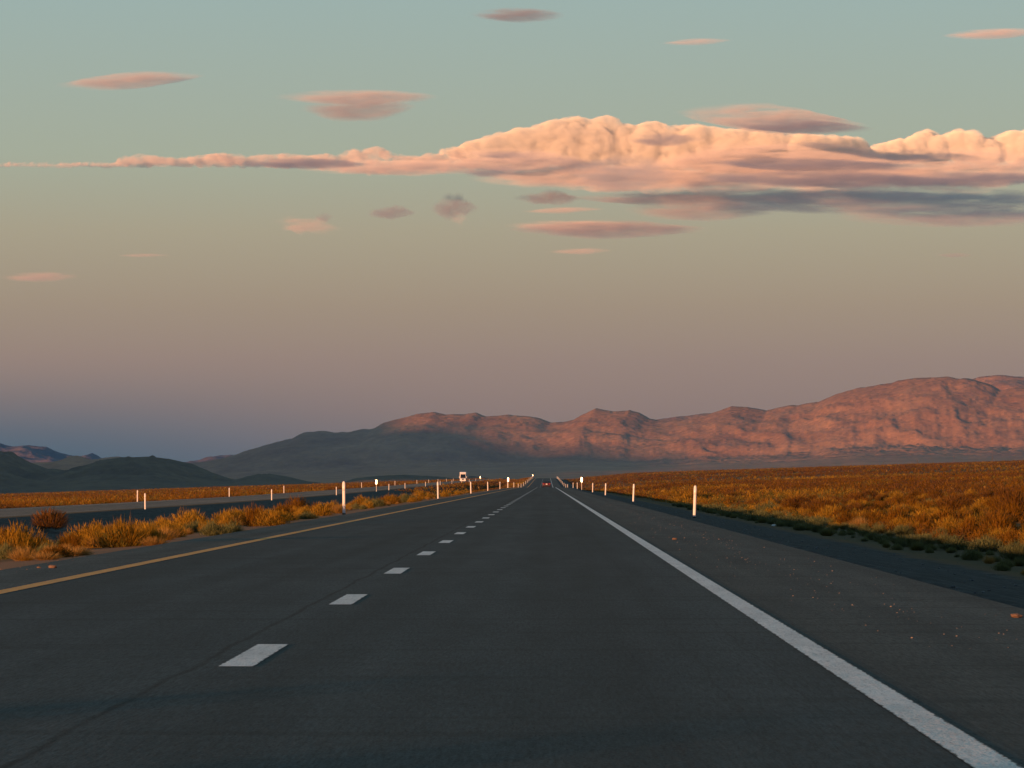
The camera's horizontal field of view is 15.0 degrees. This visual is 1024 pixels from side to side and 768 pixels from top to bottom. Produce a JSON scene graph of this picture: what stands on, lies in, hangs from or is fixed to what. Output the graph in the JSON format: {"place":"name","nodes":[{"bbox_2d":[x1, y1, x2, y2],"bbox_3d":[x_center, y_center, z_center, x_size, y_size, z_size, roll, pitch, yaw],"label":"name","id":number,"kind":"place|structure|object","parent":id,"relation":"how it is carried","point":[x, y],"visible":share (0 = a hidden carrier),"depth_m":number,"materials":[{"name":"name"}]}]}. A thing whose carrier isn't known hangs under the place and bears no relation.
{"place":"outdoors","nodes":[
{"label":"outdoors","id":0,"kind":"place"},
{"bbox_2d":[0,443,231,462],"bbox_3d":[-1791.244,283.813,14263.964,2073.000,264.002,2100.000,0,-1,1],"label":"mountains","id":1,"kind":"structure","parent":0,"point":[31,454],"depth_m":14591.03,"materials":[{"name":"stone"}]},
{"bbox_2d":[33,456,232,478],"bbox_3d":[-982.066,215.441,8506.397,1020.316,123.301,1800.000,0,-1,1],"label":"blue hills","id":2,"kind":"structure","parent":0,"point":[69,462],"depth_m":8706.23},
{"bbox_2d":[0,451,489,493],"bbox_3d":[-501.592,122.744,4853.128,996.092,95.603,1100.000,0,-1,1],"label":"dark hills","id":3,"kind":"structure","parent":0,"point":[18,474],"depth_m":4791.56,"materials":[{"name":"stone"}]},
{"bbox_2d":[0,478,503,516],"bbox_3d":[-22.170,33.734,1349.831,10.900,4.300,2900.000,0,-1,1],"label":"opposite road","id":4,"kind":"structure","parent":0,"point":[7,512],"depth_m":366.39,"materials":[{"name":"asphalt"}]},
{"bbox_2d":[0,478,534,588],"bbox_3d":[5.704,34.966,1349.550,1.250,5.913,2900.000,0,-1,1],"label":"road shoulder","id":5,"kind":"object","parent":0,"point":[16,576],"visible":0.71,"depth_m":64.02},
{"bbox_2d":[0,478,1023,767],"bbox_3d":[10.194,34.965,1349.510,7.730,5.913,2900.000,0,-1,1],"label":"road","id":6,"kind":"structure","parent":0,"point":[536,626],"depth_m":24.07,"materials":[{"name":"asphalt"}]},
{"bbox_2d":[0,479,534,593],"bbox_3d":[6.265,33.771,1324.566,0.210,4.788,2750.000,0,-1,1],"label":"road edge line","id":7,"kind":"object","parent":6,"relation":"on","point":[7,590],"visible":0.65,"depth_m":56.40,"materials":[{"name":"yellow paint"}]},
{"bbox_2d":[219,486,540,665],"bbox_3d":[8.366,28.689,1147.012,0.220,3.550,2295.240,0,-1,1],"label":"lane markings","id":8,"kind":"object","parent":6,"relation":"on","point":[255,654],"visible":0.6,"depth_m":26.45,"materials":[{"name":"white paint"}]},
{"bbox_2d":[550,478,1023,767],"bbox_3d":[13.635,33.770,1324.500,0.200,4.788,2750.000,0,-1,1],"label":"road edge line","id":9,"kind":"object","parent":6,"relation":"on","point":[973,752],"visible":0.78,"depth_m":21.62,"materials":[{"name":"white paint"}]},
{"bbox_2d":[0,462,1023,608],"bbox_3d":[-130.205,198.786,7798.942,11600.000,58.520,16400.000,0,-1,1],"label":"ground","id":10,"kind":"structure","parent":0,"point":[978,572],"depth_m":119.51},
{"bbox_2d":[0,540,20,559],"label":"green shrub","id":11,"kind":"object","parent":10,"relation":"on","point":[4,550],"visible":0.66,"depth_m":64.95,"materials":[{"name":"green plant"}]},
{"bbox_2d":[0,519,37,554],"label":"round shrub","id":12,"kind":"object","parent":10,"relation":"on","point":[19,539],"visible":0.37,"depth_m":70.79,"materials":[{"name":"orange plant"}]},
{"bbox_2d":[6,545,41,560],"bbox_3d":[-7.651,2.634,61.021,0.803,0.297,0.767,-1,-2,27],"label":"straw tuft","id":13,"kind":"object","parent":10,"relation":"on","point":[19,554],"visible":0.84,"depth_m":60.90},
{"bbox_2d":[18,526,55,551],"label":"round shrub","id":14,"kind":"object","parent":10,"relation":"on","point":[41,541],"visible":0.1,"depth_m":82.48,"materials":[{"name":"orange plant"}]},
{"bbox_2d":[28,551,65,560],"bbox_3d":[-7.189,2.635,60.035,0.770,0.174,0.764,0,-1,-15],"label":"straw tuft","id":15,"kind":"object","parent":10,"relation":"on","point":[42,556],"visible":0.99,"depth_m":59.93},
{"bbox_2d":[31,507,72,529],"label":"creosote bush","id":16,"kind":"object","parent":10,"relation":"on","point":[48,518],"visible":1,"depth_m":195.26,"materials":[{"name":"plant"}]},
{"bbox_2d":[35,543,78,557],"bbox_3d":[-7.243,2.651,62.044,0.800,0.255,0.716,0,-1,8],"label":"rusty shrub","id":17,"kind":"object","parent":10,"relation":"on","point":[63,552],"visible":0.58,"depth_m":61.91,"materials":[{"name":"orange plant"}]},
{"bbox_2d":[54,531,83,548],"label":"rusty shrub","id":18,"kind":"object","parent":10,"relation":"on","point":[73,540],"visible":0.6,"depth_m":82.85,"materials":[{"name":"orange plant"}]},
{"bbox_2d":[68,545,97,555],"bbox_3d":[-7.052,2.689,63.032,0.793,0.205,0.829,0,-1,-10],"label":"straw tuft","id":19,"kind":"object","parent":10,"relation":"on","point":[80,552],"visible":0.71,"depth_m":62.93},
{"bbox_2d":[64,519,106,543],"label":"round shrub","id":20,"kind":"object","parent":10,"relation":"on","point":[88,530],"visible":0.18,"depth_m":96.13,"materials":[{"name":"orange plant"}]},
{"bbox_2d":[78,526,103,547],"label":"golden brush","id":21,"kind":"object","parent":10,"relation":"on","point":[87,542],"visible":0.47,"depth_m":74.30,"materials":[{"name":"plant"}]},
{"bbox_2d":[91,515,151,547],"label":"golden brush","id":22,"kind":"object","parent":10,"relation":"on","point":[123,535],"visible":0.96,"depth_m":72.81,"materials":[{"name":"plant"}]},
{"bbox_2d":[133,518,160,529],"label":"golden brush","id":23,"kind":"object","parent":10,"relation":"on","point":[144,523],"visible":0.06,"depth_m":96.11,"materials":[{"name":"plant"}]},
{"bbox_2d":[137,524,166,544],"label":"golden brush","id":24,"kind":"object","parent":10,"relation":"on","point":[155,533],"visible":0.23,"depth_m":74.44,"materials":[{"name":"plant"}]},
{"bbox_2d":[139,536,168,545],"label":"straw tuft","id":25,"kind":"object","parent":10,"relation":"on","point":[153,541],"visible":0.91,"depth_m":71.91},
{"bbox_2d":[153,514,177,526],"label":"round shrub","id":26,"kind":"object","parent":10,"relation":"on","point":[162,521],"visible":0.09,"depth_m":129.56,"materials":[{"name":"orange plant"}]},
{"bbox_2d":[154,526,178,539],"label":"straw tuft","id":27,"kind":"object","parent":10,"relation":"on","point":[170,536],"visible":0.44,"depth_m":80.92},
{"bbox_2d":[155,520,189,537],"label":"golden brush","id":28,"kind":"object","parent":10,"relation":"on","point":[177,530],"visible":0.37,"depth_m":86.40,"materials":[{"name":"plant"}]},
{"bbox_2d":[166,509,210,526],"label":"round shrub","id":29,"kind":"object","parent":10,"relation":"on","point":[193,515],"visible":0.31,"depth_m":121.04,"materials":[{"name":"orange plant"}]},
{"bbox_2d":[180,517,201,532],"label":"green shrub","id":30,"kind":"object","parent":10,"relation":"on","point":[194,527],"visible":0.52,"depth_m":98.17,"materials":[{"name":"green plant"}]},
{"bbox_2d":[198,520,232,535],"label":"green shrub","id":31,"kind":"object","parent":10,"relation":"on","point":[211,529],"visible":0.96,"depth_m":85.39,"materials":[{"name":"green plant"}]},
{"bbox_2d":[215,512,234,525],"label":"round shrub","id":32,"kind":"object","parent":10,"relation":"on","point":[224,519],"visible":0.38,"depth_m":106.65,"materials":[{"name":"orange plant"}]},
{"bbox_2d":[213,508,250,524],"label":"golden brush","id":33,"kind":"object","parent":10,"relation":"on","point":[234,515],"visible":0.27,"depth_m":122.30,"materials":[{"name":"plant"}]},
{"bbox_2d":[220,518,246,533],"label":"green shrub","id":34,"kind":"object","parent":10,"relation":"on","point":[233,528],"visible":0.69,"depth_m":88.93,"materials":[{"name":"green plant"}]},
{"bbox_2d":[0,478,488,508],"bbox_3d":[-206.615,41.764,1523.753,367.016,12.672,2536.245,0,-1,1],"label":"desert scrub","id":35,"kind":"object","parent":10,"relation":"on","point":[39,499],"visible":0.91,"depth_m":717.65,"materials":[{"name":"plant"}]},
{"bbox_2d":[238,501,267,526],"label":"rusty shrub","id":36,"kind":"object","parent":10,"relation":"on","point":[251,520],"visible":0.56,"depth_m":107.36,"materials":[{"name":"brown plant"}]},
{"bbox_2d":[253,506,293,525],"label":"round shrub","id":37,"kind":"object","parent":10,"relation":"on","point":[277,518],"visible":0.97,"depth_m":104.83,"materials":[{"name":"orange plant"}]},
{"bbox_2d":[269,502,294,514],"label":"rusty shrub","id":38,"kind":"object","parent":10,"relation":"on","point":[286,509],"visible":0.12,"depth_m":157.61,"materials":[{"name":"orange plant"}]},
{"bbox_2d":[278,510,299,520],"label":"golden brush","id":39,"kind":"object","parent":10,"relation":"on","point":[293,518],"visible":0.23,"depth_m":122.28,"materials":[{"name":"plant"}]},
{"bbox_2d":[285,494,311,508],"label":"rusty shrub","id":40,"kind":"object","parent":10,"relation":"on","point":[297,502],"visible":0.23,"depth_m":306.89,"materials":[{"name":"orange plant"}]},
{"bbox_2d":[294,511,319,518],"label":"green shrub","id":41,"kind":"object","parent":10,"relation":"on","point":[305,515],"visible":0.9,"depth_m":125.86,"materials":[{"name":"green plant"}]},
{"bbox_2d":[310,502,336,515],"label":"round shrub","id":42,"kind":"object","parent":10,"relation":"on","point":[320,510],"visible":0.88,"depth_m":139.80,"materials":[{"name":"orange plant"}]},
{"bbox_2d":[331,503,346,513],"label":"straw tuft","id":43,"kind":"object","parent":10,"relation":"on","point":[338,509],"visible":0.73,"depth_m":151.35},
{"bbox_2d":[342,481,345,514],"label":"delineator post","id":44,"kind":"object","parent":10,"relation":"on","point":[343,495],"visible":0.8,"depth_m":140.97,"materials":[{"name":"plastic"}]},
{"bbox_2d":[351,494,368,505],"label":"golden brush","id":45,"kind":"object","parent":10,"relation":"on","point":[358,500],"visible":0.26,"depth_m":220.83,"materials":[{"name":"plant"}]},
{"bbox_2d":[368,497,385,506],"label":"green shrub","id":46,"kind":"object","parent":10,"relation":"on","point":[377,503],"visible":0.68,"depth_m":195.75,"materials":[{"name":"green plant"}]},
{"bbox_2d":[382,494,402,503],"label":"golden brush","id":47,"kind":"object","parent":10,"relation":"on","point":[391,499],"visible":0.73,"depth_m":222.26,"materials":[{"name":"plant"}]},
{"bbox_2d":[395,477,531,493],"bbox_3d":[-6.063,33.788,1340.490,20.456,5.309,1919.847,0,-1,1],"label":"median scrub","id":48,"kind":"object","parent":10,"relation":"on","point":[499,483],"visible":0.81,"depth_m":1135.50,"materials":[{"name":"plant"}]},
{"bbox_2d":[669,488,707,502],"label":"round shrub","id":49,"kind":"object","parent":10,"relation":"on","point":[688,495],"visible":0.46,"depth_m":365.85,"materials":[{"name":"orange plant"}]},
{"bbox_2d":[692,485,696,517],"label":"delineator post","id":50,"kind":"object","parent":10,"relation":"on","point":[694,502],"visible":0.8,"depth_m":143.86,"materials":[{"name":"white plastic"}]},
{"bbox_2d":[698,504,720,511],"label":"green shrub","id":51,"kind":"object","parent":10,"relation":"on","point":[704,508],"visible":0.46,"depth_m":260.49,"materials":[{"name":"green plant"}]},
{"bbox_2d":[716,506,745,515],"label":"green shrub","id":52,"kind":"object","parent":10,"relation":"on","point":[722,513],"visible":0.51,"depth_m":229.04,"materials":[{"name":"green plant"}]},
{"bbox_2d":[737,510,774,520],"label":"green shrub","id":53,"kind":"object","parent":10,"relation":"on","point":[753,517],"visible":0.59,"depth_m":199.55,"materials":[{"name":"green plant"}]},
{"bbox_2d":[755,499,777,509],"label":"green shrub","id":54,"kind":"object","parent":10,"relation":"on","point":[768,506],"visible":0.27,"depth_m":250.11,"materials":[{"name":"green plant"}]},
{"bbox_2d":[774,515,804,524],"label":"green shrub","id":55,"kind":"object","parent":10,"relation":"on","point":[783,519],"visible":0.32,"depth_m":182.58,"materials":[{"name":"green plant"}]},
{"bbox_2d":[564,460,1023,505],"bbox_3d":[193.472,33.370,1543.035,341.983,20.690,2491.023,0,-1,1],"label":"desert scrub","id":56,"kind":"object","parent":10,"relation":"on","point":[833,486],"visible":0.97,"depth_m":711.22,"materials":[{"name":"plant"}]},
{"bbox_2d":[779,494,814,508],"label":"creosote bush","id":57,"kind":"object","parent":10,"relation":"on","point":[795,501],"visible":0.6,"depth_m":246.56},
{"bbox_2d":[788,523,806,530],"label":"green tuft","id":58,"kind":"object","parent":10,"relation":"on","point":[798,527],"visible":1,"depth_m":159.55,"materials":[{"name":"green plant"}]},
{"bbox_2d":[801,518,831,527],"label":"green shrub","id":59,"kind":"object","parent":10,"relation":"on","point":[811,520],"visible":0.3,"depth_m":170.69,"materials":[{"name":"green plant"}]},
{"bbox_2d":[807,522,826,532],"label":"green tuft","id":60,"kind":"object","parent":10,"relation":"on","point":[814,527],"visible":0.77,"depth_m":155.09,"materials":[{"name":"green plant"}]},
{"bbox_2d":[799,497,844,510],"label":"creosote bush","id":61,"kind":"object","parent":10,"relation":"on","point":[820,501],"visible":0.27,"depth_m":218.12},
{"bbox_2d":[814,503,841,517],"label":"round shrub","id":62,"kind":"object","parent":10,"relation":"on","point":[829,511],"visible":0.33,"depth_m":193.09,"materials":[{"name":"orange plant"}]},
{"bbox_2d":[818,526,837,535],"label":"green tuft","id":63,"kind":"object","parent":10,"relation":"on","point":[827,532],"visible":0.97,"depth_m":143.92,"materials":[{"name":"green plant"}]},
{"bbox_2d":[834,511,862,524],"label":"rusty shrub","id":64,"kind":"object","parent":10,"relation":"on","point":[844,517],"visible":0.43,"depth_m":169.52,"materials":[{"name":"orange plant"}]},
{"bbox_2d":[846,492,867,500],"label":"creosote bush","id":65,"kind":"object","parent":10,"relation":"on","point":[859,495],"visible":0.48,"depth_m":295.08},
{"bbox_2d":[844,503,871,512],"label":"creosote bush","id":66,"kind":"object","parent":10,"relation":"on","point":[860,507],"visible":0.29,"depth_m":202.63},
{"bbox_2d":[848,516,869,526],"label":"straw tuft","id":67,"kind":"object","parent":10,"relation":"on","point":[856,523],"visible":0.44,"depth_m":165.10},
{"bbox_2d":[718,492,1023,547],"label":"desert scrub","id":68,"kind":"object","parent":10,"relation":"on","point":[967,535],"visible":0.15,"depth_m":153.49,"materials":[{"name":"plant"}]},
{"bbox_2d":[861,508,883,523],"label":"rusty shrub","id":69,"kind":"object","parent":10,"relation":"on","point":[871,515],"visible":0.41,"depth_m":170.61,"materials":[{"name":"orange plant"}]},
{"bbox_2d":[872,522,887,532],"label":"green tuft","id":70,"kind":"object","parent":10,"relation":"on","point":[880,529],"visible":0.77,"depth_m":149.89,"materials":[{"name":"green plant"}]},
{"bbox_2d":[871,532,891,541],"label":"green shrub","id":71,"kind":"object","parent":10,"relation":"on","point":[876,538],"visible":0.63,"depth_m":132.38,"materials":[{"name":"green plant"}]},
{"bbox_2d":[882,507,908,522],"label":"rusty shrub","id":72,"kind":"object","parent":10,"relation":"on","point":[895,513],"visible":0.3,"depth_m":164.07,"materials":[{"name":"orange plant"}]},
{"bbox_2d":[884,517,912,527],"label":"golden brush","id":73,"kind":"object","parent":10,"relation":"on","point":[896,521],"visible":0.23,"depth_m":155.61,"materials":[{"name":"plant"}]},
{"bbox_2d":[893,535,908,546],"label":"green shrub","id":74,"kind":"object","parent":10,"relation":"on","point":[902,543],"visible":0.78,"depth_m":120.68,"materials":[{"name":"green plant"}]},
{"bbox_2d":[890,523,915,534],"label":"green tuft","id":75,"kind":"object","parent":10,"relation":"on","point":[902,529],"visible":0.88,"depth_m":143.48,"materials":[{"name":"green plant"}]},
{"bbox_2d":[903,532,922,546],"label":"green tuft","id":76,"kind":"object","parent":10,"relation":"on","point":[911,539],"visible":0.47,"depth_m":122.12,"materials":[{"name":"green plant"}]},
{"bbox_2d":[902,500,928,513],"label":"round shrub","id":77,"kind":"object","parent":10,"relation":"on","point":[915,508],"visible":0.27,"depth_m":181.83,"materials":[{"name":"orange plant"}]},
{"bbox_2d":[906,540,927,550],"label":"green tuft","id":78,"kind":"object","parent":10,"relation":"on","point":[917,546],"visible":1,"depth_m":114.61,"materials":[{"name":"green plant"}]},
{"bbox_2d":[909,512,934,526],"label":"rusty shrub","id":79,"kind":"object","parent":10,"relation":"on","point":[923,519],"visible":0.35,"depth_m":155.71,"materials":[{"name":"brown plant"}]},
{"bbox_2d":[916,533,939,545],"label":"green tuft","id":80,"kind":"object","parent":10,"relation":"on","point":[926,540],"visible":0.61,"depth_m":122.68,"materials":[{"name":"green plant"}]},
{"bbox_2d":[929,514,957,527],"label":"round shrub","id":81,"kind":"object","parent":10,"relation":"on","point":[945,521],"visible":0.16,"depth_m":146.65,"materials":[{"name":"orange plant"}]},
{"bbox_2d":[935,532,953,544],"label":"green tuft","id":82,"kind":"object","parent":10,"relation":"on","point":[941,537],"visible":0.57,"depth_m":122.97,"materials":[{"name":"green plant"}]},
{"bbox_2d":[933,520,959,533],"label":"golden brush","id":83,"kind":"object","parent":10,"relation":"on","point":[946,526],"visible":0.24,"depth_m":139.92,"materials":[{"name":"plant"}]},
{"bbox_2d":[933,493,969,511],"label":"creosote bush","id":84,"kind":"object","parent":10,"relation":"on","point":[950,502],"visible":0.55,"depth_m":182.83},
{"bbox_2d":[929,504,974,521],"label":"rusty shrub","id":85,"kind":"object","parent":10,"relation":"on","point":[943,514],"visible":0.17,"depth_m":156.78,"materials":[{"name":"orange plant"}]},
{"bbox_2d":[935,535,977,549],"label":"green shrub","id":86,"kind":"object","parent":10,"relation":"on","point":[956,543],"visible":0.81,"depth_m":115.60,"materials":[{"name":"green plant"}]},
{"bbox_2d":[952,514,985,536],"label":"rusty shrub","id":87,"kind":"object","parent":10,"relation":"on","point":[967,523],"visible":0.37,"depth_m":137.59,"materials":[{"name":"orange plant"}]},
{"bbox_2d":[959,546,983,560],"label":"green shrub","id":88,"kind":"object","parent":10,"relation":"on","point":[970,555],"visible":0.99,"depth_m":100.45,"materials":[{"name":"green plant"}]},
{"bbox_2d":[971,501,991,513],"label":"golden brush","id":89,"kind":"object","parent":10,"relation":"on","point":[979,508],"visible":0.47,"depth_m":176.97,"materials":[{"name":"plant"}]},
{"bbox_2d":[962,537,1002,551],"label":"green shrub","id":90,"kind":"object","parent":10,"relation":"on","point":[983,546],"visible":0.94,"depth_m":111.59,"materials":[{"name":"green plant"}]},
{"bbox_2d":[982,554,996,563],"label":"straw tuft","id":91,"kind":"object","parent":10,"relation":"on","point":[986,560],"visible":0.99,"depth_m":96.23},
{"bbox_2d":[981,496,999,511],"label":"rusty shrub","id":92,"kind":"object","parent":10,"relation":"on","point":[991,502],"visible":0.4,"depth_m":182.68,"materials":[{"name":"orange plant"}]},
{"bbox_2d":[976,505,1020,533],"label":"rusty shrub","id":93,"kind":"object","parent":10,"relation":"on","point":[999,522],"visible":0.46,"depth_m":132.04,"materials":[{"name":"orange plant"}]},
{"bbox_2d":[981,508,1017,524],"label":"creosote bush","id":94,"kind":"object","parent":10,"relation":"on","point":[988,514],"visible":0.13,"depth_m":148.40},
{"bbox_2d":[989,561,1010,570],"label":"green shrub","id":95,"kind":"object","parent":10,"relation":"on","point":[1002,567],"visible":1,"depth_m":87.30,"materials":[{"name":"green plant"}]},
{"bbox_2d":[987,526,1012,538],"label":"golden brush","id":96,"kind":"object","parent":10,"relation":"on","point":[997,531],"visible":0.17,"depth_m":126.09,"materials":[{"name":"plant"}]},
{"bbox_2d":[996,558,1017,567],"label":"green tuft","id":97,"kind":"object","parent":10,"relation":"on","point":[1009,563],"visible":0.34,"depth_m":91.13,"materials":[{"name":"green plant"}]},
{"bbox_2d":[992,488,1023,512],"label":"creosote bush","id":98,"kind":"object","parent":10,"relation":"on","point":[1015,496],"visible":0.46,"depth_m":169.99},
{"bbox_2d":[994,498,1023,520],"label":"rusty shrub","id":99,"kind":"object","parent":10,"relation":"on","point":[1013,508],"visible":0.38,"depth_m":160.50,"materials":[{"name":"orange plant"}]},
{"bbox_2d":[996,529,1021,544],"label":"rusty shrub","id":100,"kind":"object","parent":10,"relation":"on","point":[1008,535],"visible":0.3,"depth_m":119.10,"materials":[{"name":"orange plant"}]},
{"bbox_2d":[997,536,1023,560],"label":"green shrub","id":101,"kind":"object","parent":10,"relation":"on","point":[1009,553],"visible":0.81,"depth_m":99.64,"materials":[{"name":"green plant"}]},
{"bbox_2d":[1013,556,1023,565],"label":"green tuft","id":102,"kind":"object","parent":10,"relation":"on","point":[1019,561],"visible":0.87,"depth_m":94.20,"materials":[{"name":"green plant"}]},
{"bbox_2d":[0,0,1023,461],"label":"sky","id":103,"kind":"structure","parent":0,"point":[228,227],"materials":[{"name":"blue"}]},
{"bbox_2d":[191,376,1023,482],"bbox_3d":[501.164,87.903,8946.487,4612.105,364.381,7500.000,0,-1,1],"label":"mountains","id":104,"kind":"structure","parent":0,"point":[930,420],"depth_m":11417.25,"materials":[{"name":"stone"}]},
{"bbox_2d":[551,478,1023,753],"bbox_3d":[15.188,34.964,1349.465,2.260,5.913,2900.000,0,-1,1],"label":"road shoulder","id":105,"kind":"object","parent":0,"point":[970,676],"visible":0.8,"depth_m":33.40},
{"bbox_2d":[631,503,1016,592],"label":"gravel","id":106,"kind":"structure","parent":0,"point":[952,586],"depth_m":80.56,"materials":[{"name":"gravel"}]},
{"bbox_2d":[657,375,1023,420],"bbox_3d":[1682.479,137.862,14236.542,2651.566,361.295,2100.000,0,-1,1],"label":"mountains","id":107,"kind":"structure","parent":0,"point":[1002,382],"depth_m":14489.78,"materials":[{"name":"stone"}]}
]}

